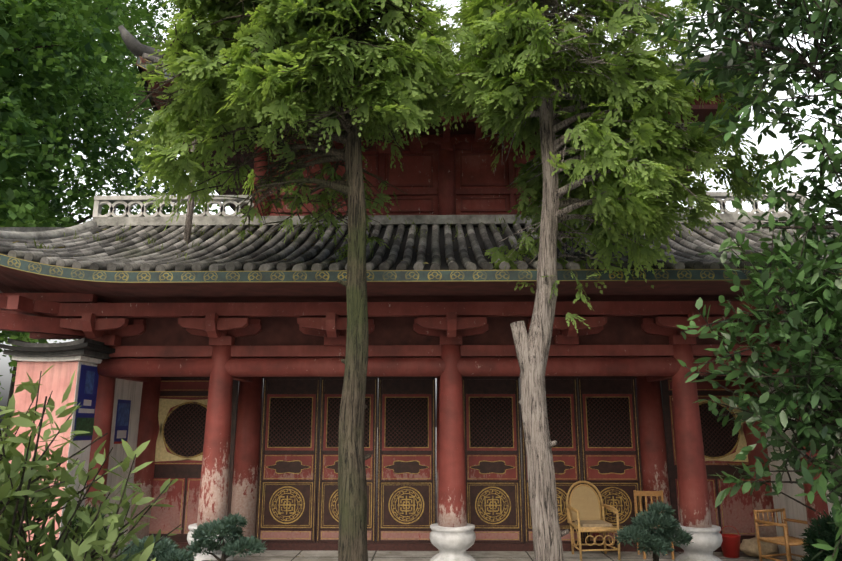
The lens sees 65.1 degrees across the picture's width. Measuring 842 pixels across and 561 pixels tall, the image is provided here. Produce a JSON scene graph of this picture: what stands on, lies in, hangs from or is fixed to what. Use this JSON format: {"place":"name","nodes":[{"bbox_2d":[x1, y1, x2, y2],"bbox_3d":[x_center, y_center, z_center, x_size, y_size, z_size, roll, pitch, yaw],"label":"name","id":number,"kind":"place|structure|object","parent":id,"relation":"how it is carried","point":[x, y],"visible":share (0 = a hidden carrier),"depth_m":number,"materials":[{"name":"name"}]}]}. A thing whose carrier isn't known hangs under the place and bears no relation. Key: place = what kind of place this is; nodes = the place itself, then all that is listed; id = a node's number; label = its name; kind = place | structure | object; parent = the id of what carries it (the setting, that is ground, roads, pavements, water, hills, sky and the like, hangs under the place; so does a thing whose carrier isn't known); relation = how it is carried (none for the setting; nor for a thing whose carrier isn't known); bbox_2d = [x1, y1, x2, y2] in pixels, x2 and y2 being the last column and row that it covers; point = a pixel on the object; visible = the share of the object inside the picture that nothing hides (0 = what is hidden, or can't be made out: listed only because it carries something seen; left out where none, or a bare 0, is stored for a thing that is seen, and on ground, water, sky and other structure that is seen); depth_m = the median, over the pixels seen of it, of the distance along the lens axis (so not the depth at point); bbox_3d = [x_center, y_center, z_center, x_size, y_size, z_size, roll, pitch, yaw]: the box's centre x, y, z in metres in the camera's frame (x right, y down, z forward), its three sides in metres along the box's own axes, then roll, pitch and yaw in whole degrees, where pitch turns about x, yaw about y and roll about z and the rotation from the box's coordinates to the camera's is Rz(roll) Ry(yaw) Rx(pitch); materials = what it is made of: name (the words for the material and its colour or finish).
{"place":"outdoors","nodes":[
{"label":"outdoors","id":0,"kind":"place"},
{"bbox_2d":[142,70,254,194],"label":"soffit side","id":1,"kind":"structure","parent":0,"point":[239,155],"depth_m":12.15,"materials":[{"name":"brown wood"}]},
{"bbox_2d":[124,0,469,560],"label":"cypress","id":2,"kind":"object","parent":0,"point":[227,95],"depth_m":6.79,"materials":[{"name":"green plant"}]},
{"bbox_2d":[1,225,743,270],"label":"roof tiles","id":3,"kind":"object","parent":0,"point":[428,260],"visible":0.12,"depth_m":9.77,"materials":[{"name":"grey tile"}]},
{"bbox_2d":[183,123,198,243],"bbox_3d":[-3.534,-1.720,10.201,0.128,2.453,0.105,-5,-13,23],"label":"roof sapling trunk","id":4,"kind":"object","parent":3,"relation":"on","point":[188,223],"visible":0.29,"depth_m":9.99,"materials":[{"name":"grey plant"}]},
{"bbox_2d":[0,191,834,292],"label":"roof ridge","id":5,"kind":"structure","parent":3,"relation":"on","point":[225,219],"depth_m":10.75,"materials":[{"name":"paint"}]},
{"bbox_2d":[252,96,724,226],"bbox_3d":[0.457,-1.436,12.553,8.600,1.800,5.060,0,-12,1],"label":"storey","id":6,"kind":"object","parent":5,"relation":"on","point":[446,172],"visible":0.35,"depth_m":11.03,"materials":[{"name":"red wood"}]},
{"bbox_2d":[139,56,246,213],"bbox_3d":[-2.349,-3.126,13.455,3.669,2.551,7.256,0,-12,1],"label":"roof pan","id":7,"kind":"object","parent":6,"relation":"on","point":[156,95],"visible":0.04,"depth_m":11.53,"materials":[{"name":"tile"}]},
{"bbox_2d":[279,104,560,134],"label":"soffit","id":8,"kind":"structure","parent":6,"relation":"on","point":[469,128],"depth_m":10.92,"materials":[{"name":"brown wood"}]},
{"bbox_2d":[141,47,758,88],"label":"roof front","id":9,"kind":"structure","parent":6,"relation":"on","point":[150,57],"depth_m":9.90,"materials":[{"name":"tile"}]},
{"bbox_2d":[118,25,771,69],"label":"roof ridges","id":10,"kind":"object","parent":9,"relation":"on","point":[135,46],"visible":0.12,"depth_m":9.84,"materials":[{"name":"tile"}]},
{"bbox_2d":[137,50,762,98],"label":"fascia","id":11,"kind":"structure","parent":9,"relation":"attached to","point":[139,61],"depth_m":9.85,"materials":[{"name":"brown wood"}]},
{"bbox_2d":[137,65,238,215],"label":"fascia","id":12,"kind":"structure","parent":11,"relation":"attached to","point":[155,109],"depth_m":10.37,"materials":[{"name":"brown wood"}]},
{"bbox_2d":[0,221,841,270],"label":"roof tiles","id":13,"kind":"object","parent":3,"relation":"on","point":[107,251],"visible":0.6,"depth_m":9.23,"materials":[{"name":"grey tile"}]},
{"bbox_2d":[2,224,815,264],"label":"roof litter","id":14,"kind":"object","parent":13,"relation":"on","point":[336,249],"visible":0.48,"depth_m":8.97,"materials":[{"name":"brown plant"}]},
{"bbox_2d":[25,215,817,258],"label":"roof weeds","id":15,"kind":"object","parent":3,"relation":"on","point":[149,241],"visible":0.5,"depth_m":9.92,"materials":[{"name":"green plant"}]},
{"bbox_2d":[1,427,797,560],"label":"floor","id":16,"kind":"structure","parent":0,"point":[284,555],"depth_m":9.30,"materials":[{"name":"grey stone"}]},
{"bbox_2d":[14,44,59,51],"bbox_3d":[-10.113,-1.493,12.552,5.394,11.930,5.556,0,-12,1],"label":"ginkgo wood","id":17,"kind":"object","parent":16,"relation":"on","point":[46,46],"visible":0.16,"depth_m":13.45,"materials":[{"name":"brown plant"}]},
{"bbox_2d":[0,0,127,351],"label":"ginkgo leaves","id":18,"kind":"object","parent":17,"relation":"attached to","point":[8,194],"visible":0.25,"depth_m":13.09,"materials":[{"name":"green plant"}]},
{"bbox_2d":[0,0,167,400],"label":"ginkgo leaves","id":19,"kind":"object","parent":17,"relation":"attached to","point":[25,207],"visible":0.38,"depth_m":12.55,"materials":[{"name":"green plant"}]},
{"bbox_2d":[0,8,136,455],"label":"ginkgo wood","id":20,"kind":"object","parent":16,"relation":"on","point":[11,390],"depth_m":22.87,"materials":[{"name":"brown plant"}]},
{"bbox_2d":[0,0,202,216],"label":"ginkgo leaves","id":21,"kind":"object","parent":20,"relation":"on","point":[196,210],"visible":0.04,"depth_m":24.21,"materials":[{"name":"green plant"}]},
{"bbox_2d":[0,0,228,342],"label":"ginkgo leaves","id":22,"kind":"object","parent":20,"relation":"on","point":[104,11],"visible":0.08,"depth_m":23.85,"materials":[{"name":"green plant"}]},
{"bbox_2d":[0,338,142,560],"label":"pier wall","id":23,"kind":"structure","parent":16,"relation":"on","point":[66,359],"depth_m":8.35,"materials":[{"name":"pink paint"}]},
{"bbox_2d":[73,364,130,443],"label":"posters","id":24,"kind":"object","parent":23,"relation":"attached to","point":[87,395],"visible":0.91,"depth_m":8.65,"materials":[{"name":"blue paper"}]},
{"bbox_2d":[61,504,107,539],"bbox_3d":[-4.258,3.075,8.284,0.822,0.520,0.680,0,-12,1],"label":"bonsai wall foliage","id":25,"kind":"object","parent":16,"relation":"on","point":[94,511],"visible":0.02,"depth_m":8.30,"materials":[{"name":"green plant"}]},
{"bbox_2d":[0,365,211,560],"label":"shrub","id":26,"kind":"object","parent":16,"relation":"on","point":[91,542],"depth_m":3.09,"materials":[{"name":"green plant"}]},
{"bbox_2d":[202,528,250,560],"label":"trunk","id":27,"kind":"object","parent":16,"relation":"on","point":[224,557],"visible":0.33,"depth_m":7.72,"materials":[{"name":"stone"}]},
{"bbox_2d":[185,512,266,556],"bbox_3d":[-2.287,2.980,7.758,0.998,0.499,0.629,0,-12,1],"label":"bonsai foliage","id":28,"kind":"object","parent":27,"relation":"on","point":[204,533],"visible":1,"depth_m":7.65,"materials":[{"name":"green plant"}]},
{"bbox_2d":[128,344,778,552],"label":"columns","id":29,"kind":"structure","parent":16,"relation":"on","point":[693,493],"depth_m":8.77,"materials":[{"name":"red wood"}]},
{"bbox_2d":[0,295,805,381],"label":"beams","id":30,"kind":"structure","parent":29,"relation":"on","point":[653,363],"depth_m":8.77,"materials":[{"name":"red wood"}]},
{"bbox_2d":[0,293,808,345],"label":"brackets","id":31,"kind":"object","parent":30,"relation":"on","point":[448,329],"visible":0.71,"depth_m":8.58,"materials":[{"name":"red wood"}]},
{"bbox_2d":[0,254,841,302],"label":"fascia","id":32,"kind":"structure","parent":31,"relation":"on","point":[17,275],"depth_m":7.95,"materials":[{"name":"teal wood"}]},
{"bbox_2d":[121,316,780,357],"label":"roof brackets","id":33,"kind":"object","parent":30,"relation":"on","point":[286,331],"visible":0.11,"depth_m":9.02,"materials":[{"name":"brown wood"}]},
{"bbox_2d":[149,376,754,551],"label":"doors","id":34,"kind":"structure","parent":29,"relation":"attached to","point":[593,427],"depth_m":10.04,"materials":[{"name":"paint"}]},
{"bbox_2d":[187,523,722,560],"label":"column bases","id":35,"kind":"object","parent":16,"relation":"on","point":[452,543],"visible":0.58,"depth_m":8.19,"materials":[{"name":"white stone"}]},
{"bbox_2d":[84,357,828,559],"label":"corner columns","id":36,"kind":"structure","parent":16,"relation":"on","point":[103,415],"depth_m":8.75,"materials":[{"name":"red wood"}]},
{"bbox_2d":[566,480,620,560],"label":"armchair","id":37,"kind":"object","parent":16,"relation":"on","point":[569,508],"visible":0.94,"depth_m":9.29,"materials":[{"name":"brown wicker"}]},
{"bbox_2d":[571,486,614,526],"bbox_3d":[2.451,3.244,9.473,0.545,0.540,0.608,0,-12,1],"label":"wicker armchair weave","id":38,"kind":"object","parent":37,"relation":"attached to","point":[584,501],"visible":0.88,"depth_m":9.70,"materials":[{"name":"beige wicker"}]},
{"bbox_2d":[633,490,674,559],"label":"slat back chair","id":39,"kind":"object","parent":16,"relation":"on","point":[649,493],"visible":0.29,"depth_m":9.60,"materials":[{"name":"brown wood"}]},
{"bbox_2d":[649,513,671,560],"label":"trunk","id":40,"kind":"object","parent":16,"relation":"on","point":[655,557],"visible":0.29,"depth_m":7.64,"materials":[{"name":"wood"}]},
{"bbox_2d":[614,500,693,556],"bbox_3d":[2.733,2.885,7.730,0.951,0.605,0.597,0,-12,1],"label":"bonsai foliage","id":41,"kind":"object","parent":40,"relation":"on","point":[638,530],"visible":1,"depth_m":7.61,"materials":[{"name":"green plant needles"}]},
{"bbox_2d":[720,526,740,557],"bbox_3d":[4.372,3.687,9.332,0.292,0.415,0.292,0,-12,1],"label":"bucket","id":42,"kind":"object","parent":16,"relation":"on","point":[730,545],"visible":0.85,"depth_m":9.22,"materials":[{"name":"red plastic"}]},
{"bbox_2d":[643,0,841,560],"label":"broadleaf tree","id":43,"kind":"object","parent":16,"relation":"on","point":[821,484],"depth_m":5.05,"materials":[{"name":"green plant"}]},
{"bbox_2d":[740,537,778,556],"bbox_3d":[4.725,3.746,9.262,0.560,0.280,0.387,0,-12,1],"label":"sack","id":44,"kind":"object","parent":16,"relation":"on","point":[749,547],"visible":0.69,"depth_m":9.16,"materials":[{"name":"fabric"}]},
{"bbox_2d":[753,508,808,560],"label":"bamboo armchair","id":45,"kind":"object","parent":16,"relation":"on","point":[786,540],"visible":0.88,"depth_m":8.71,"materials":[{"name":"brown wood"}]},
{"bbox_2d":[746,348,841,560],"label":"pier wall","id":46,"kind":"structure","parent":16,"relation":"on","point":[795,510],"depth_m":9.21,"materials":[{"name":"pink paint"}]},
{"bbox_2d":[800,510,841,560],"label":"shrub","id":47,"kind":"object","parent":16,"relation":"on","point":[824,530],"visible":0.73,"depth_m":6.46,"materials":[{"name":"green plant"}]},
{"bbox_3d":[-12.644,-2.047,15.967,8.128,14.470,5.728,0,-12,1],"label":"ginkgo wood","id":48,"kind":"object","parent":16,"relation":"on","visible":0},
{"bbox_2d":[0,0,146,212],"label":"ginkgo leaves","id":49,"kind":"object","parent":48,"relation":"on","point":[112,141],"visible":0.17,"depth_m":16.32,"materials":[{"name":"green plant"}]},
{"bbox_2d":[0,0,173,356],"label":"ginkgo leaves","id":50,"kind":"object","parent":48,"relation":"attached to","point":[98,141],"visible":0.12,"depth_m":15.80,"materials":[{"name":"green plant"}]},
{"bbox_3d":[-3.062,3.304,7.555,0.540,0.403,0.419,0,-12,1],"label":"bonsai pot","id":51,"kind":"object","parent":16,"relation":"on","visible":0},
{"bbox_2d":[119,535,195,560],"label":"shrub","id":52,"kind":"object","parent":51,"relation":"on","point":[165,549],"visible":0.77,"depth_m":7.49,"materials":[{"name":"green plant"}]},
{"bbox_2d":[0,0,841,426],"label":"sky","id":53,"kind":"structure","parent":0,"point":[768,144],"materials":[{"name":"white"}]},
{"bbox_2d":[424,0,799,560],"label":"cypress","id":54,"kind":"object","parent":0,"point":[636,213],"depth_m":6.74,"materials":[{"name":"green plant"}]},
{"bbox_2d":[541,271,607,332],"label":"leaves","id":55,"kind":"object","parent":54,"relation":"attached to","point":[578,297],"visible":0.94,"depth_m":6.65,"materials":[{"name":"green plant"}]},
{"bbox_2d":[664,87,741,137],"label":"soffit side","id":56,"kind":"structure","parent":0,"point":[699,112],"depth_m":10.77,"materials":[{"name":"brown wood"}]},
{"bbox_3d":[3.355,-3.235,13.373,3.629,2.513,6.857,0,-12,1],"label":"roof side","id":57,"kind":"object","parent":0,"visible":0},
{"bbox_2d":[676,73,750,176],"bbox_3d":[3.281,-3.147,13.357,3.669,2.551,7.256,0,-12,1],"label":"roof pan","id":58,"kind":"object","parent":57,"relation":"attached to","point":[709,111],"depth_m":10.64,"materials":[{"name":"tile"}]}
]}

